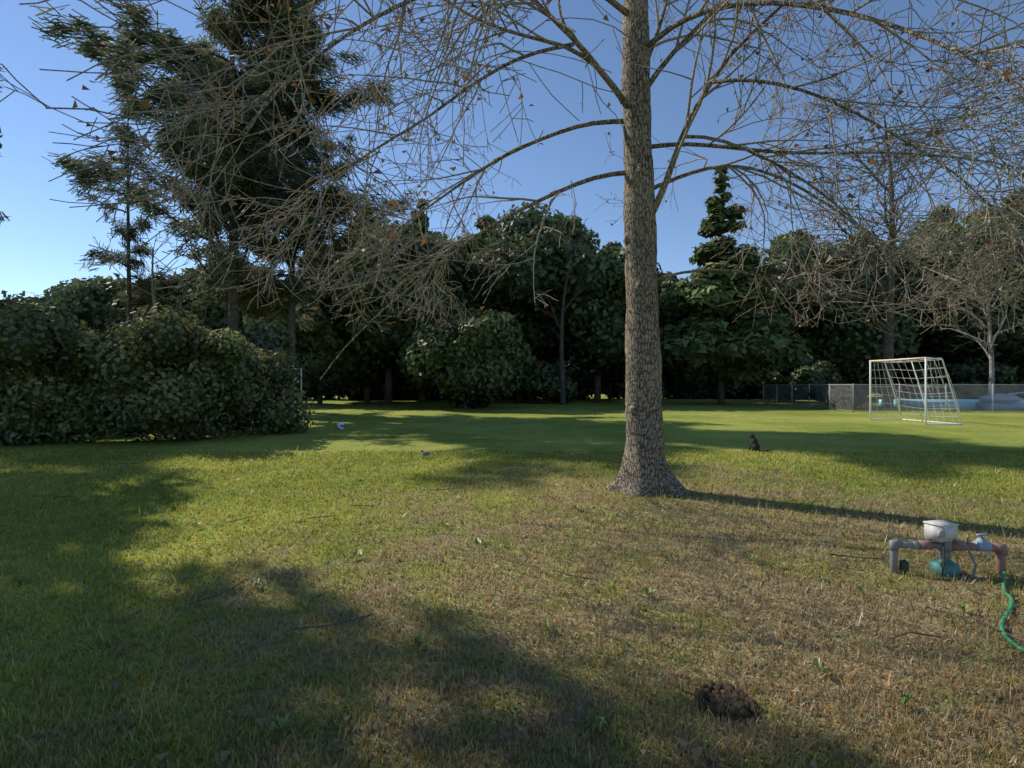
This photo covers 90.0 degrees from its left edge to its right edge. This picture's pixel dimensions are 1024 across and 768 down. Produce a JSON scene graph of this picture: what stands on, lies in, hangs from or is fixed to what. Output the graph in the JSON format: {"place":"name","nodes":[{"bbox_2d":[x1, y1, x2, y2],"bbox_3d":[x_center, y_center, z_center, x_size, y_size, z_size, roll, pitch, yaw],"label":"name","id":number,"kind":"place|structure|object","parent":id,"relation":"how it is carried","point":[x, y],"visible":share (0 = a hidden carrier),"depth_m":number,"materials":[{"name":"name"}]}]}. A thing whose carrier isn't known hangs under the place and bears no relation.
{"place":"outdoors","nodes":[
{"label":"outdoors","id":0,"kind":"place"},
{"bbox_2d":[0,391,1023,767],"bbox_3d":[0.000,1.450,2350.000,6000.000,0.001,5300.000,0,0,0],"label":"lawn ground","id":1,"kind":"structure","parent":0,"point":[582,425],"depth_m":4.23,"materials":[{"name":"green plant"}]},
{"bbox_2d":[0,64,11,225],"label":"tree","id":2,"kind":"object","parent":1,"relation":"on","point":[2,218],"visible":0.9,"depth_m":21.82,"materials":[{"name":"green plant"}]},
{"bbox_2d":[3,275,134,335],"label":"evergreen","id":3,"kind":"object","parent":1,"relation":"on","point":[74,299],"visible":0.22,"depth_m":38.21,"materials":[{"name":"green plant"}]},
{"bbox_2d":[67,105,185,328],"bbox_3d":[-24.794,-8.437,33.205,6.297,20.046,8.306,0,0,-26],"label":"casuarina","id":4,"kind":"object","parent":1,"relation":"on","point":[127,233],"visible":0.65,"depth_m":32.95,"materials":[{"name":"green plant"}]},
{"bbox_2d":[92,213,199,312],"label":"bare tree","id":5,"kind":"object","parent":1,"relation":"on","point":[153,277],"visible":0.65,"depth_m":26.90,"materials":[{"name":"brown plant"}]},
{"bbox_2d":[0,290,314,445],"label":"hedge","id":6,"kind":"object","parent":1,"relation":"on","point":[59,381],"visible":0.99,"depth_m":12.24,"materials":[{"name":"green plant"}]},
{"bbox_2d":[42,311,294,426],"bbox_3d":[-18.026,-0.420,17.476,20.314,5.010,5.656,0,0,0],"label":"hedge","id":7,"kind":"object","parent":1,"relation":"on","point":[273,336],"depth_m":17.92,"materials":[{"name":"green plant"}]},
{"bbox_2d":[102,264,274,339],"bbox_3d":[-23.361,-3.700,37.957,11.286,10.691,12.937,0,0,-37],"label":"evergreen","id":8,"kind":"object","parent":1,"relation":"on","point":[214,317],"visible":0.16,"depth_m":34.64,"materials":[{"name":"green plant"}]},
{"bbox_2d":[28,0,395,336],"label":"casuarina","id":9,"kind":"object","parent":1,"relation":"on","point":[95,48],"visible":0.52,"depth_m":22.17,"materials":[{"name":"green plant"}]},
{"bbox_2d":[235,368,301,432],"bbox_3d":[-7.555,0.493,15.985,0.934,2.022,1.850,0,0,15],"label":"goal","id":10,"kind":"object","parent":1,"relation":"on","point":[270,396],"visible":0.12,"depth_m":16.72,"materials":[{"name":"paint"}]},
{"bbox_2d":[143,0,419,402],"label":"casuarina","id":11,"kind":"object","parent":1,"relation":"on","point":[288,311],"visible":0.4,"depth_m":24.75,"materials":[{"name":"green plant"}]},
{"bbox_2d":[266,243,363,404],"bbox_3d":[-13.505,-4.784,36.170,6.950,12.746,7.974,0,0,20],"label":"tree","id":12,"kind":"object","parent":1,"relation":"on","point":[319,348],"visible":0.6,"depth_m":33.91,"materials":[{"name":"green plant"}]},
{"bbox_2d":[336,422,344,429],"bbox_3d":[-5.397,1.325,16.111,0.250,0.250,0.250,0,0,0],"label":"football","id":13,"kind":"object","parent":1,"relation":"on","point":[340,425],"visible":1,"depth_m":16.03,"materials":[{"name":"leather"}]},
{"bbox_2d":[335,204,402,402],"bbox_3d":[-11.439,-6.182,40.064,9.347,15.559,10.504,0,0,0],"label":"tree","id":14,"kind":"object","parent":1,"relation":"on","point":[367,380],"visible":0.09,"depth_m":37.35,"materials":[{"name":"green plant"}]},
{"bbox_2d":[332,218,476,403],"bbox_3d":[-7.879,-5.394,36.877,11.116,14.009,12.303,0,0,0],"label":"evergreen","id":15,"kind":"object","parent":1,"relation":"on","point":[386,344],"visible":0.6,"depth_m":33.04,"materials":[{"name":"green plant"}]},
{"bbox_2d":[421,450,431,455],"bbox_3d":[-1.680,1.373,10.116,0.295,0.153,0.113,0,0,0],"label":"dove","id":16,"kind":"object","parent":1,"relation":"on","point":[426,453],"visible":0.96,"depth_m":10.07,"materials":[{"name":"grey"}]},
{"bbox_2d":[392,197,461,400],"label":"tree","id":17,"kind":"object","parent":1,"relation":"on","point":[416,226],"visible":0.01,"depth_m":42.42,"materials":[{"name":"green plant"}]},
{"bbox_2d":[396,308,535,408],"bbox_3d":[-2.792,-1.500,30.238,8.340,6.251,7.003,0,0,0],"label":"bush","id":18,"kind":"object","parent":1,"relation":"on","point":[472,364],"visible":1,"depth_m":27.95,"materials":[{"name":"green plant"}]},
{"bbox_2d":[275,357,665,399],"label":"shrubs","id":19,"kind":"object","parent":1,"relation":"on","point":[585,386],"visible":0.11,"depth_m":47.26,"materials":[{"name":"green plant"}]},
{"bbox_2d":[12,473,976,731],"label":"lawn weeds","id":20,"kind":"object","parent":1,"relation":"on","point":[418,640],"visible":0.95,"depth_m":2.58,"materials":[{"name":"green plant"}]},
{"bbox_2d":[455,214,536,395],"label":"tree","id":21,"kind":"object","parent":1,"relation":"on","point":[483,239],"visible":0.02,"depth_m":45.61,"materials":[{"name":"green plant"}]},
{"bbox_2d":[0,436,1023,767],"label":"leaf litter","id":22,"kind":"object","parent":1,"relation":"on","point":[558,718],"visible":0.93,"depth_m":2.94,"materials":[{"name":"brown plant"}]},
{"bbox_2d":[0,0,1023,497],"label":"tree","id":23,"kind":"object","parent":1,"relation":"on","point":[752,186],"depth_m":5.90,"materials":[{"name":"brown plant"}]},
{"bbox_2d":[51,0,1023,332],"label":"leaves","id":24,"kind":"object","parent":23,"relation":"attached to","point":[465,78],"visible":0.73,"depth_m":5.01,"materials":[{"name":"plant"}]},
{"bbox_2d":[454,201,581,401],"bbox_3d":[-0.375,-6.447,40.539,11.807,16.122,14.133,0,0,0],"label":"evergreen","id":25,"kind":"object","parent":1,"relation":"on","point":[512,292],"visible":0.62,"depth_m":36.04,"materials":[{"name":"green plant"}]},
{"bbox_2d":[515,358,577,403],"bbox_3d":[2.560,-0.190,37.938,4.889,3.519,4.607,0,0,0],"label":"shrub","id":26,"kind":"object","parent":1,"relation":"on","point":[542,378],"visible":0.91,"depth_m":36.77,"materials":[{"name":"green plant"}]},
{"bbox_2d":[518,215,600,365],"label":"tree","id":27,"kind":"object","parent":1,"relation":"on","point":[548,350],"visible":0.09,"depth_m":41.58,"materials":[{"name":"green plant"}]},
{"bbox_2d":[530,219,595,404],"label":"bare tree","id":28,"kind":"object","parent":1,"relation":"on","point":[560,327],"visible":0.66,"depth_m":35.57,"materials":[{"name":"brown plant"}]},
{"bbox_2d":[545,359,607,392],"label":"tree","id":29,"kind":"object","parent":1,"relation":"on","point":[566,363],"depth_m":77.29,"materials":[{"name":"green plant"}]},
{"bbox_2d":[529,246,666,402],"bbox_3d":[6.489,-4.709,39.520,10.972,12.630,10.185,0,0,0],"label":"evergreen","id":30,"kind":"object","parent":1,"relation":"on","point":[595,318],"visible":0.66,"depth_m":36.80,"materials":[{"name":"green plant"}]},
{"bbox_2d":[568,240,659,398],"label":"tree","id":31,"kind":"object","parent":1,"relation":"on","point":[611,244],"visible":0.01,"depth_m":49.78,"materials":[{"name":"green plant"}]},
{"bbox_2d":[658,271,688,343],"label":"tree","id":32,"kind":"object","parent":1,"relation":"on","point":[668,284],"visible":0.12,"depth_m":53.95,"materials":[{"name":"green plant"}]},
{"bbox_2d":[694,682,759,719],"bbox_3d":[0.956,1.442,2.315,0.286,0.102,0.238,0,0,0],"label":"dirt mound","id":33,"kind":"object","parent":1,"relation":"on","point":[744,705],"depth_m":2.29,"materials":[{"name":"brown soil"}]},
{"bbox_2d":[660,168,811,404],"bbox_3d":[15.207,-6.896,36.041,9.900,16.990,10.291,0,0,24],"label":"conifer tree","id":34,"kind":"object","parent":1,"relation":"on","point":[710,345],"visible":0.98,"depth_m":33.82,"materials":[{"name":"green plant"}]},
{"bbox_2d":[749,433,772,450],"bbox_3d":[5.376,1.251,11.014,0.482,0.406,0.218,0,0,0],"label":"cat","id":35,"kind":"object","parent":1,"relation":"on","point":[754,445],"visible":0.97,"depth_m":10.97},
{"bbox_2d":[758,352,836,402],"bbox_3d":[22.404,-0.539,40.242,6.089,4.222,5.722,0,0,-37],"label":"shrub","id":36,"kind":"object","parent":1,"relation":"on","point":[806,371],"visible":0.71,"depth_m":39.07,"materials":[{"name":"green plant"}]},
{"bbox_2d":[767,228,850,376],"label":"tree","id":37,"kind":"object","parent":1,"relation":"on","point":[782,236],"visible":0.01,"depth_m":51.20,"materials":[{"name":"green plant"}]},
{"bbox_2d":[808,373,866,408],"bbox_3d":[19.273,0.442,29.968,2.928,2.248,2.973,0,0,0],"label":"shrub","id":38,"kind":"object","parent":1,"relation":"on","point":[834,378],"visible":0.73,"depth_m":29.28,"materials":[{"name":"green plant"}]},
{"bbox_2d":[661,352,1023,398],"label":"shrubs","id":39,"kind":"object","parent":1,"relation":"on","point":[677,386],"visible":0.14,"depth_m":49.31,"materials":[{"name":"green plant"}]},
{"bbox_2d":[758,236,932,385],"bbox_3d":[27.237,-5.617,44.355,13.493,14.453,15.075,0,0,17],"label":"evergreen","id":40,"kind":"object","parent":1,"relation":"on","point":[852,348],"visible":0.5,"depth_m":39.92,"materials":[{"name":"green plant"}]},
{"bbox_2d":[845,227,904,370],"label":"tree","id":41,"kind":"object","parent":1,"relation":"on","point":[870,247],"depth_m":54.15,"materials":[{"name":"green plant"}]},
{"bbox_2d":[755,21,1023,407],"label":"bare tree","id":42,"kind":"object","parent":1,"relation":"on","point":[888,348],"visible":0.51,"depth_m":30.86,"materials":[{"name":"brown plant"}]},
{"bbox_2d":[763,384,1023,411],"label":"pool fence","id":43,"kind":"object","parent":1,"relation":"on","point":[884,405],"visible":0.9,"depth_m":26.45,"materials":[{"name":"metal"}]},
{"bbox_2d":[869,357,962,424],"bbox_3d":[15.244,0.273,19.465,1.404,2.467,2.683,0,0,-3],"label":"goal","id":44,"kind":"object","parent":1,"relation":"on","point":[891,361],"visible":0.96,"depth_m":19.40,"materials":[{"name":"paint"}]},
{"bbox_2d":[901,205,959,357],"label":"tree","id":45,"kind":"object","parent":1,"relation":"on","point":[943,211],"visible":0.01,"depth_m":51.01,"materials":[{"name":"green plant"}]},
{"bbox_2d":[889,520,1007,577],"bbox_3d":[3.330,1.274,3.895,0.849,0.427,0.228,0,0,0],"label":"backflow preventer","id":46,"kind":"object","parent":1,"relation":"on","point":[943,534],"visible":0.97,"depth_m":3.88,"materials":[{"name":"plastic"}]},
{"bbox_2d":[879,399,1023,408],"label":"pool","id":47,"kind":"structure","parent":1,"relation":"on","point":[968,403],"depth_m":31.39,"materials":[{"name":"paint"}]},
{"bbox_2d":[895,214,1023,398],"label":"evergreen","id":48,"kind":"object","parent":1,"relation":"on","point":[1008,347],"visible":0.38,"depth_m":40.78,"materials":[{"name":"green plant"}]},
{"bbox_2d":[906,357,1018,398],"bbox_3d":[35.517,-0.245,40.139,6.013,3.806,6.655,0,0,-35],"label":"bush","id":49,"kind":"object","parent":1,"relation":"on","point":[973,371],"visible":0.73,"depth_m":39.24,"materials":[{"name":"green plant"}]},
{"bbox_2d":[935,251,1023,394],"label":"bare tree","id":50,"kind":"object","parent":1,"relation":"on","point":[990,342],"visible":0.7,"depth_m":33.00,"materials":[{"name":"brown plant"}]},
{"bbox_2d":[961,105,1023,269],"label":"bare tree","id":51,"kind":"object","parent":1,"relation":"on","point":[1003,142],"visible":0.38,"depth_m":30.50,"materials":[{"name":"brown plant"}]},
{"bbox_2d":[965,188,1023,383],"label":"tree","id":52,"kind":"object","parent":1,"relation":"on","point":[999,214],"visible":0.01,"depth_m":49.46,"materials":[{"name":"green plant"}]},
{"bbox_2d":[999,571,1023,652],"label":"garden hose","id":53,"kind":"object","parent":1,"relation":"on","point":[1010,607],"visible":0.91,"depth_m":3.16,"materials":[{"name":"plastic"}]},
{"bbox_2d":[0,0,1023,303],"label":"sky","id":54,"kind":"structure","parent":0,"point":[42,244],"materials":[{"name":"blue"}]},
{"bbox_2d":[975,392,1023,410],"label":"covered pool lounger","id":55,"kind":"object","parent":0,"point":[999,398],"visible":0.77,"depth_m":27.80,"materials":[{"name":"fabric"}]}
]}

